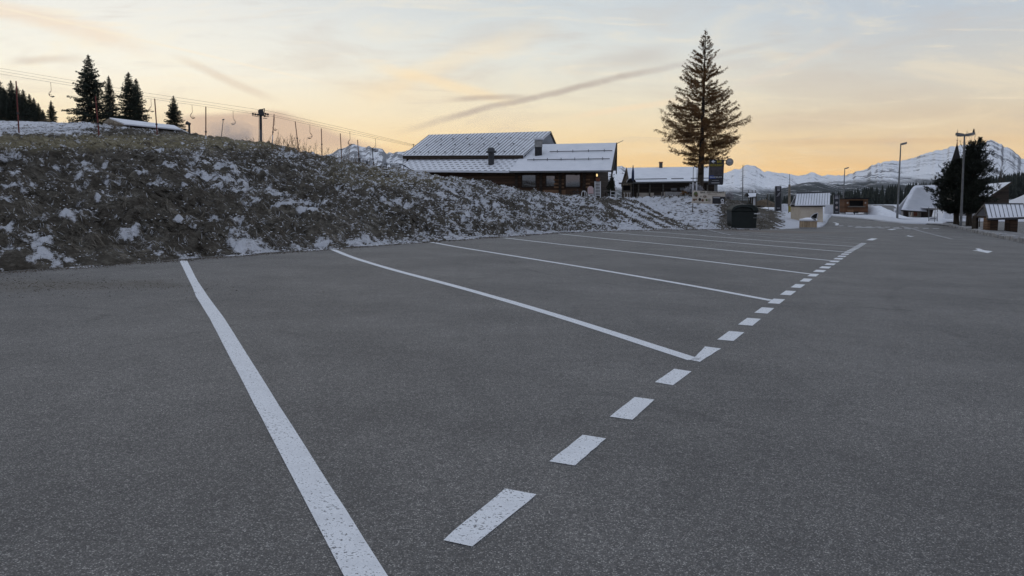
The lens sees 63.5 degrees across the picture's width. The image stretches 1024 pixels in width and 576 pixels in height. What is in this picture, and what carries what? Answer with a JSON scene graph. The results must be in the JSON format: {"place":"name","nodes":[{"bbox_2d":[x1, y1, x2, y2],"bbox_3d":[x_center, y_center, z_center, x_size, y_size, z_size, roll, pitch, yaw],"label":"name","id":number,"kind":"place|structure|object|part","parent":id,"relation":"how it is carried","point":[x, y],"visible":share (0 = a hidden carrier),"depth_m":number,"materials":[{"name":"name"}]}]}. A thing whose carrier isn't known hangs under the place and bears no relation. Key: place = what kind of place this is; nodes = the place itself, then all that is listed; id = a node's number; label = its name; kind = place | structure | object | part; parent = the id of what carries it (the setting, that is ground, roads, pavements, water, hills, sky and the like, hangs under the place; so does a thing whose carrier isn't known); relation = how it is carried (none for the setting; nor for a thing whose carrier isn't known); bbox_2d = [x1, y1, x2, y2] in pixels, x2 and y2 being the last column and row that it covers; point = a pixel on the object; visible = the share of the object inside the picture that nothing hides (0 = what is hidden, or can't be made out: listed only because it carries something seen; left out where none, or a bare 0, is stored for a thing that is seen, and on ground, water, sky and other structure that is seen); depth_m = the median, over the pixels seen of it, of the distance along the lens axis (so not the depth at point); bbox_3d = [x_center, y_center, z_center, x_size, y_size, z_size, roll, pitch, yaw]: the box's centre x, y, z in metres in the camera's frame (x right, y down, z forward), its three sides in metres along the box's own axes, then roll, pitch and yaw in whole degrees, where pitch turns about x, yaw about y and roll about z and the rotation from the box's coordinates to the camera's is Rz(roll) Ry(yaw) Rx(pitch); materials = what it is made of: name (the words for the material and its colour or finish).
{"place":"outdoors","nodes":[
{"label":"outdoors","id":0,"kind":"place"},
{"bbox_2d":[329,144,408,166],"bbox_3d":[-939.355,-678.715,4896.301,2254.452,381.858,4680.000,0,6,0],"label":"mountain range","id":1,"kind":"structure","parent":0,"point":[380,156],"depth_m":4530.33,"materials":[{"name":"white snow"}]},
{"bbox_2d":[0,121,770,271],"bbox_3d":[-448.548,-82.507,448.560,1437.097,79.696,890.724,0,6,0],"label":"grass bank","id":2,"kind":"structure","parent":0,"point":[21,258],"depth_m":26.84,"materials":[{"name":"brown plant"}]},
{"bbox_2d":[0,87,14,120],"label":"spruce tree","id":3,"kind":"object","parent":2,"relation":"on","point":[4,108],"visible":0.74,"depth_m":187.44,"materials":[{"name":"green plant"}]},
{"bbox_2d":[2,80,21,120],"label":"spruce tree","id":4,"kind":"object","parent":2,"relation":"on","point":[11,93],"visible":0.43,"depth_m":191.02,"materials":[{"name":"green plant"}]},
{"bbox_2d":[15,81,19,132],"bbox_3d":[-25.420,-9.069,42.518,0.113,3.085,0.113,2,6,22],"label":"marker pole","id":5,"kind":"object","parent":2,"relation":"on","point":[17,112],"visible":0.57,"depth_m":42.47,"materials":[{"name":"red paint"}]},
{"bbox_2d":[14,86,22,111],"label":"spruce tree","id":6,"kind":"object","parent":2,"relation":"on","point":[18,92],"visible":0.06,"depth_m":195.29,"materials":[{"name":"green plant"}]},
{"bbox_2d":[13,90,34,120],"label":"spruce tree","id":7,"kind":"object","parent":2,"relation":"on","point":[25,114],"visible":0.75,"depth_m":188.41,"materials":[{"name":"green plant"}]},
{"bbox_2d":[26,94,35,120],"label":"spruce tree","id":8,"kind":"object","parent":2,"relation":"on","point":[29,102],"visible":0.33,"depth_m":192.44,"materials":[{"name":"green plant"}]},
{"bbox_2d":[33,103,45,121],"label":"spruce tree","id":9,"kind":"object","parent":2,"relation":"on","point":[38,117],"visible":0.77,"depth_m":189.65,"materials":[{"name":"green plant"}]},
{"bbox_2d":[45,102,58,122],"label":"spruce tree","id":10,"kind":"object","parent":2,"relation":"on","point":[51,111],"visible":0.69,"depth_m":140.51,"materials":[{"name":"green plant"}]},
{"bbox_2d":[61,55,120,124],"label":"spruce tree","id":11,"kind":"object","parent":2,"relation":"on","point":[88,90],"visible":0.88,"depth_m":115.24,"materials":[{"name":"green plant"}]},
{"bbox_2d":[95,96,99,135],"bbox_3d":[-24.651,-9.892,49.189,0.176,3.014,0.126,-2,6,-22],"label":"marker pole","id":12,"kind":"object","parent":2,"relation":"on","point":[97,115],"visible":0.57,"depth_m":49.13,"materials":[{"name":"red paint"}]},
{"bbox_2d":[101,75,119,121],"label":"spruce tree","id":13,"kind":"object","parent":2,"relation":"on","point":[111,100],"visible":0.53,"depth_m":121.56,"materials":[{"name":"green plant"}]},
{"bbox_2d":[112,72,148,121],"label":"spruce tree","id":14,"kind":"object","parent":2,"relation":"on","point":[130,112],"visible":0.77,"depth_m":119.41,"materials":[{"name":"green plant"}]},
{"bbox_2d":[131,78,151,121],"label":"spruce tree","id":15,"kind":"object","parent":2,"relation":"on","point":[139,93],"visible":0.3,"depth_m":122.65,"materials":[{"name":"green plant"}]},
{"bbox_2d":[103,118,187,132],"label":"snowy roof","id":16,"kind":"structure","parent":2,"relation":"on","point":[138,124],"depth_m":82.58,"materials":[{"name":"white snow"}]},
{"bbox_2d":[154,99,157,134],"bbox_3d":[-22.944,-10.684,53.345,0.136,3.014,0.136,-5,8,-43],"label":"marker pole","id":17,"kind":"object","parent":2,"relation":"on","point":[156,124],"visible":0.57,"depth_m":53.30,"materials":[{"name":"red paint"}]},
{"bbox_2d":[164,96,187,131],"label":"spruce tree","id":18,"kind":"object","parent":2,"relation":"on","point":[173,114],"visible":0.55,"depth_m":125.67,"materials":[{"name":"green plant"}]},
{"bbox_2d":[185,121,190,133],"bbox_3d":[-24.699,-12.032,63.102,0.388,1.406,0.294,0,6,0],"label":"snow gun","id":19,"kind":"object","parent":2,"relation":"on","point":[188,124],"visible":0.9,"depth_m":63.02,"materials":[{"name":"metal"}]},
{"bbox_2d":[3,116,382,172],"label":"dry weeds","id":20,"kind":"object","parent":2,"relation":"on","point":[295,149],"visible":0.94,"depth_m":52.35,"materials":[{"name":"brown plant"}]},
{"bbox_2d":[205,107,206,138],"bbox_3d":[-20.262,-10.467,54.713,0.174,3.020,0.126,-2,6,-22],"label":"marker pole","id":21,"kind":"object","parent":2,"relation":"on","point":[205,123],"visible":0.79,"depth_m":54.64,"materials":[{"name":"white paint"}]},
{"bbox_2d":[252,108,268,140],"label":"lift pylon","id":22,"kind":"object","parent":2,"relation":"on","point":[260,114],"visible":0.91,"depth_m":157.39,"materials":[{"name":"metal"}]},
{"bbox_2d":[1,68,404,142],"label":"lift cable","id":23,"kind":"object","parent":22,"relation":"attached to","point":[217,103],"visible":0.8,"depth_m":157.26,"materials":[{"name":"metal"}]},
{"bbox_2d":[3,74,409,145],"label":"lift cable","id":24,"kind":"object","parent":22,"relation":"attached to","point":[224,109],"visible":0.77,"depth_m":158.56,"materials":[{"name":"metal"}]},
{"bbox_2d":[3,71,414,145],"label":"lift cable","id":25,"kind":"object","parent":22,"relation":"attached to","point":[224,107],"visible":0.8,"depth_m":156.15,"materials":[{"name":"metal"}]},
{"bbox_2d":[0,123,741,270],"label":"snow crumbs","id":26,"kind":"object","parent":2,"relation":"on","point":[466,195],"visible":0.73,"depth_m":39.96,"materials":[{"name":"white snow"}]},
{"bbox_2d":[386,164,410,169],"bbox_3d":[-7.949,-8.575,59.722,2.497,0.798,0.630,0,6,0],"label":"stair railing","id":27,"kind":"object","parent":2,"relation":"on","point":[391,166],"visible":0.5,"depth_m":59.41,"materials":[{"name":"metal"}]},
{"bbox_2d":[402,131,621,197],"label":"chalet","id":28,"kind":"object","parent":2,"relation":"on","point":[542,161],"visible":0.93,"depth_m":75.31,"materials":[{"name":"tile"}]},
{"bbox_2d":[521,174,536,187],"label":"window","id":29,"kind":"structure","parent":28,"relation":"in","point":[527,180],"depth_m":73.50,"materials":[{"name":"grey glass"}]},
{"bbox_2d":[545,175,555,186],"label":"window","id":30,"kind":"structure","parent":28,"relation":"in","point":[549,179],"depth_m":73.04,"materials":[{"name":"grey glass"}]},
{"bbox_2d":[565,174,580,187],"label":"window","id":31,"kind":"structure","parent":28,"relation":"in","point":[571,181],"depth_m":72.56,"materials":[{"name":"grey glass"}]},
{"bbox_2d":[594,181,600,196],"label":"ladder rack","id":32,"kind":"object","parent":2,"relation":"on","point":[597,189],"visible":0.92,"depth_m":69.91,"materials":[{"name":"white paint"}]},
{"bbox_2d":[606,175,614,196],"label":"evergreen shrub","id":33,"kind":"object","parent":2,"relation":"on","point":[611,185],"visible":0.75,"depth_m":71.55,"materials":[{"name":"green plant"}]},
{"bbox_2d":[610,187,616,197],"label":"chair","id":34,"kind":"object","parent":2,"relation":"on","point":[615,191],"visible":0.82,"depth_m":70.19,"materials":[{"name":"grey wood"}]},
{"bbox_2d":[619,182,632,197],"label":"terrace bar","id":35,"kind":"object","parent":2,"relation":"on","point":[625,188],"visible":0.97,"depth_m":75.50,"materials":[{"name":"brown wood"}]},
{"bbox_2d":[631,167,633,197],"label":"folded parasol","id":36,"kind":"object","parent":2,"relation":"on","point":[632,178],"visible":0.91,"depth_m":73.78,"materials":[{"name":"fabric"}]},
{"bbox_2d":[621,162,713,197],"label":"chalet","id":37,"kind":"object","parent":2,"relation":"on","point":[650,181],"visible":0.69,"depth_m":84.14,"materials":[{"name":"metal"}]},
{"bbox_2d":[665,192,681,195],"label":"grey wall","id":38,"kind":"structure","parent":2,"relation":"on","point":[672,193],"depth_m":79.49,"materials":[{"name":"concrete"}]},
{"bbox_2d":[684,183,703,192],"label":"frosty bush","id":39,"kind":"object","parent":2,"relation":"on","point":[689,188],"visible":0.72,"depth_m":65.81,"materials":[{"name":"grey plant"}]},
{"bbox_2d":[653,30,752,190],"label":"larch tree","id":40,"kind":"object","parent":2,"relation":"on","point":[691,135],"visible":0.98,"depth_m":65.59,"materials":[{"name":"brown plant"}]},
{"bbox_2d":[692,190,725,212],"bbox_3d":[13.909,-5.943,58.511,2.392,1.910,0.154,0,6,0],"label":"banner board","id":41,"kind":"object","parent":2,"relation":"on","point":[709,197],"visible":0.99,"depth_m":58.45,"materials":[{"name":"white plastic"}]},
{"bbox_2d":[708,158,732,190],"bbox_3d":[15.659,-8.465,62.033,1.830,2.505,0.254,0,6,0],"label":"restaurant sign","id":42,"kind":"object","parent":2,"relation":"on","point":[716,173],"visible":1,"depth_m":61.92,"materials":[{"name":"blue"}]},
{"bbox_2d":[725,192,734,198],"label":"frosty bush","id":43,"kind":"object","parent":2,"relation":"on","point":[728,196],"visible":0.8,"depth_m":71.43,"materials":[{"name":"grey plant"}]},
{"bbox_2d":[726,204,759,228],"bbox_3d":[14.971,-4.601,53.716,1.805,1.659,1.530,0,6,0],"label":"waste container","id":44,"kind":"object","parent":2,"relation":"on","point":[742,216],"visible":0.96,"depth_m":53.10,"materials":[{"name":"plastic"}]},
{"bbox_2d":[743,190,755,205],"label":"signpost","id":45,"kind":"object","parent":2,"relation":"on","point":[748,191],"visible":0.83,"depth_m":92.89,"materials":[{"name":"grey wood"}]},
{"bbox_2d":[744,193,755,204],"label":"notice shelter","id":46,"kind":"object","parent":2,"relation":"on","point":[750,195],"visible":0.82,"depth_m":91.47,"materials":[{"name":"white wood"}]},
{"bbox_2d":[754,199,774,206],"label":"earth heap","id":47,"kind":"object","parent":2,"relation":"on","point":[764,202],"visible":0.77,"depth_m":98.34,"materials":[{"name":"brown soil"}]},
{"bbox_2d":[0,204,1023,575],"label":"car park","id":48,"kind":"structure","parent":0,"point":[858,410],"depth_m":5.69,"materials":[{"name":"grey asphalt"}]},
{"bbox_2d":[180,261,387,575],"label":"parking line","id":49,"kind":"object","parent":48,"relation":"on","point":[352,552],"visible":1,"depth_m":4.31,"materials":[{"name":"paint"}]},
{"bbox_2d":[0,229,762,297],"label":"leaf litter","id":50,"kind":"object","parent":48,"relation":"on","point":[166,261],"visible":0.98,"depth_m":19.21,"materials":[{"name":"brown plant"}]},
{"bbox_2d":[69,229,758,267],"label":"edge snow","id":51,"kind":"structure","parent":48,"relation":"on","point":[381,244],"depth_m":25.65,"materials":[{"name":"white snow"}]},
{"bbox_2d":[330,249,699,359],"bbox_3d":[-1.752,-0.223,15.484,0.352,0.143,17.307,-3,6,-23],"label":"parking line","id":52,"kind":"object","parent":48,"relation":"on","point":[644,343],"visible":1,"depth_m":10.24,"materials":[{"name":"paint"}]},
{"bbox_2d":[431,242,771,300],"bbox_3d":[0.635,-0.700,20.570,0.332,0.144,17.416,-2,6,-23],"label":"parking line","id":53,"kind":"object","parent":48,"relation":"on","point":[626,274],"visible":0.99,"depth_m":16.37,"materials":[{"name":"paint"}]},
{"bbox_2d":[508,238,809,273],"bbox_3d":[3.143,-1.162,25.552,0.314,0.145,16.812,-3,6,-24],"label":"parking line","id":54,"kind":"object","parent":48,"relation":"on","point":[675,257],"visible":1,"depth_m":22.32,"materials":[{"name":"paint"}]},
{"bbox_2d":[444,238,876,545],"bbox_3d":[8.718,-0.704,22.149,0.468,0.340,41.689,3,7,26],"label":"dashed line","id":55,"kind":"object","parent":48,"relation":"on","point":[490,516],"visible":1,"depth_m":4.61,"materials":[{"name":"paint"}]},
{"bbox_2d":[565,234,832,260],"bbox_3d":[5.429,-1.660,30.845,0.303,0.146,17.765,-2,6,-22],"label":"parking line","id":56,"kind":"object","parent":48,"relation":"on","point":[708,248],"visible":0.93,"depth_m":27.95,"materials":[{"name":"paint"}]},
{"bbox_2d":[606,232,841,251],"bbox_3d":[8.082,-2.022,34.757,0.709,0.156,15.762,-3,6,-24],"label":"parking line","id":57,"kind":"object","parent":48,"relation":"on","point":[734,242],"visible":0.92,"depth_m":32.41,"materials":[{"name":"paint"}]},
{"bbox_2d":[649,231,854,246],"bbox_3d":[9.991,-2.345,38.319,0.429,0.149,14.849,-3,6,-24],"label":"parking line","id":58,"kind":"object","parent":48,"relation":"on","point":[752,239],"visible":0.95,"depth_m":36.18,"materials":[{"name":"paint"}]},
{"bbox_2d":[691,231,861,243],"bbox_3d":[12.153,-2.511,40.343,0.365,0.125,12.755,-2,6,-22],"label":"parking line","id":59,"kind":"object","parent":48,"relation":"on","point":[784,238],"visible":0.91,"depth_m":38.59,"materials":[{"name":"paint"}]},
{"bbox_2d":[799,217,817,228],"bbox_3d":[20.557,-4.496,57.376,1.197,0.822,1.197,3,7,28],"label":"slatted container","id":60,"kind":"object","parent":48,"relation":"on","point":[807,223],"visible":0.94,"depth_m":56.89,"materials":[{"name":"brown wood"}]},
{"bbox_2d":[843,167,848,197],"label":"street lamp","id":61,"kind":"object","parent":48,"relation":"on","point":[844,180],"visible":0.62,"depth_m":168.57,"materials":[{"name":"metal"}]},
{"bbox_2d":[839,225,938,228],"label":"crossing dashes","id":62,"kind":"object","parent":48,"relation":"on","point":[885,227],"visible":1,"depth_m":62.53,"materials":[{"name":"paint"}]},
{"bbox_2d":[902,226,950,238],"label":"bay line","id":63,"kind":"object","parent":48,"relation":"on","point":[930,233],"visible":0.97,"depth_m":50.27,"materials":[{"name":"paint"}]},
{"bbox_2d":[973,248,991,252],"bbox_3d":[17.286,-1.379,30.462,0.644,0.032,3.846,2,6,18],"label":"road arrow","id":64,"kind":"object","parent":48,"relation":"on","point":[981,250],"visible":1,"depth_m":30.39,"materials":[{"name":"paint"}]},
{"bbox_2d":[0,0,1023,175],"label":"sky","id":65,"kind":"structure","parent":0,"point":[827,87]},
{"bbox_2d":[588,186,593,195],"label":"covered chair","id":66,"kind":"object","parent":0,"point":[590,190],"visible":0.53,"depth_m":69.73,"materials":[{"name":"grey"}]},
{"bbox_2d":[608,165,840,197],"bbox_3d":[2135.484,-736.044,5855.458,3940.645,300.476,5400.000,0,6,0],"label":"mountain range","id":67,"kind":"structure","parent":0,"point":[759,180],"depth_m":5152.86,"materials":[{"name":"white snow"}]},
{"bbox_2d":[730,182,1011,203],"bbox_3d":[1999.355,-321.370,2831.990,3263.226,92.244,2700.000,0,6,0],"label":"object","id":68,"kind":"structure","parent":0,"point":[812,187],"depth_m":2610.18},
{"bbox_2d":[761,195,1023,228],"bbox_3d":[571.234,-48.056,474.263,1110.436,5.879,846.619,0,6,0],"label":"snow field","id":69,"kind":"structure","parent":0,"point":[780,220],"depth_m":79.76,"materials":[{"name":"snow"}]},
{"bbox_2d":[775,186,781,211],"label":"information totem","id":70,"kind":"object","parent":69,"relation":"on","point":[778,198],"visible":1,"depth_m":83.49,"materials":[{"name":"grey"}]},
{"bbox_2d":[788,174,790,204],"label":"mast","id":71,"kind":"object","parent":69,"relation":"on","point":[789,194],"visible":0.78,"depth_m":111.07,"materials":[{"name":"grey metal"}]},
{"bbox_2d":[790,192,830,221],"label":"cream hut","id":72,"kind":"object","parent":69,"relation":"on","point":[807,204],"visible":0.93,"depth_m":68.32,"materials":[{"name":"paint"}]},
{"bbox_2d":[782,204,842,213],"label":"snow barrier","id":73,"kind":"object","parent":69,"relation":"on","point":[828,209],"visible":0.44,"depth_m":99.53,"materials":[{"name":"white snow"}]},
{"bbox_2d":[833,195,839,213],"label":"information totem","id":74,"kind":"object","parent":69,"relation":"on","point":[836,204],"visible":0.94,"depth_m":97.48,"materials":[{"name":"grey"}]},
{"bbox_2d":[840,198,869,214],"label":"wooden kiosk","id":75,"kind":"object","parent":69,"relation":"on","point":[855,206],"visible":0.95,"depth_m":98.04,"materials":[{"name":"brown wood"}]},
{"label":"door panel","id":76,"kind":"part","parent":75,"relation":"part of","materials":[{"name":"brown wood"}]},
{"bbox_2d":[857,205,911,217],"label":"snow heap","id":77,"kind":"object","parent":69,"relation":"on","point":[877,210],"visible":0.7,"depth_m":97.12,"materials":[{"name":"white snow"}]},
{"bbox_2d":[747,171,1023,204],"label":"wood","id":78,"kind":"object","parent":69,"relation":"on","point":[1016,190],"visible":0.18,"depth_m":312.97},
{"bbox_2d":[896,142,906,217],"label":"street lamp","id":79,"kind":"object","parent":69,"relation":"on","point":[897,211],"visible":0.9,"depth_m":94.21,"materials":[{"name":"metal"}]},
{"bbox_2d":[894,185,939,216],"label":"hut","id":80,"kind":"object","parent":69,"relation":"on","point":[915,200],"depth_m":112.94,"materials":[{"name":"paint"}]},
{"bbox_2d":[952,129,959,160],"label":"church spire","id":81,"kind":"structure","parent":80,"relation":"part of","point":[956,154],"depth_m":120.38,"materials":[{"name":"stone"}]},
{"bbox_2d":[920,207,938,216],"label":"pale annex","id":82,"kind":"object","parent":69,"relation":"on","point":[926,214],"visible":0.41,"depth_m":110.90,"materials":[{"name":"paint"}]},
{"bbox_2d":[928,207,937,220],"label":"sign frame","id":83,"kind":"object","parent":69,"relation":"on","point":[932,218],"visible":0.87,"depth_m":81.30,"materials":[{"name":"white paint"}]},
{"bbox_2d":[932,209,953,218],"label":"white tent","id":84,"kind":"object","parent":69,"relation":"on","point":[945,215],"visible":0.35,"depth_m":105.80,"materials":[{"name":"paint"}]},
{"bbox_2d":[973,182,1011,202],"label":"dark chalet","id":85,"kind":"object","parent":69,"relation":"on","point":[1002,193],"visible":0.48,"depth_m":103.64,"materials":[{"name":"brown wood"}]},
{"bbox_2d":[991,155,1006,182],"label":"bare tree","id":86,"kind":"object","parent":69,"relation":"on","point":[1001,166],"visible":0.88,"depth_m":118.90,"materials":[{"name":"white plant"}]},
{"bbox_2d":[814,140,1023,193],"bbox_3d":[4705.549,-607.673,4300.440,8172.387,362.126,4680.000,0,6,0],"label":"mountain range","id":87,"kind":"structure","parent":0,"point":[924,168],"depth_m":3707.03,"materials":[{"name":"white snow"}]},
{"bbox_2d":[927,223,1023,236],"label":"verge","id":88,"kind":"structure","parent":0,"point":[1002,231],"depth_m":55.33,"materials":[{"name":"white snow"}]},
{"bbox_2d":[922,155,963,224],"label":"pine tree","id":89,"kind":"object","parent":88,"relation":"on","point":[946,201],"visible":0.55,"depth_m":67.80,"materials":[{"name":"green plant"}]},
{"bbox_2d":[955,132,974,225],"bbox_3d":[35.102,-8.271,64.406,1.361,7.618,0.320,0,6,0],"label":"street lamp","id":90,"kind":"object","parent":88,"relation":"on","point":[962,180],"visible":0.85,"depth_m":64.29,"materials":[{"name":"metal"}]},
{"bbox_2d":[953,136,1000,225],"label":"pine tree","id":91,"kind":"object","parent":88,"relation":"on","point":[976,162],"visible":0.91,"depth_m":65.55,"materials":[{"name":"green plant"}]},
{"bbox_2d":[972,203,1023,231],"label":"wooden shelter","id":92,"kind":"object","parent":88,"relation":"on","point":[992,214],"visible":0.84,"depth_m":55.87,"materials":[{"name":"wood"}]}
]}

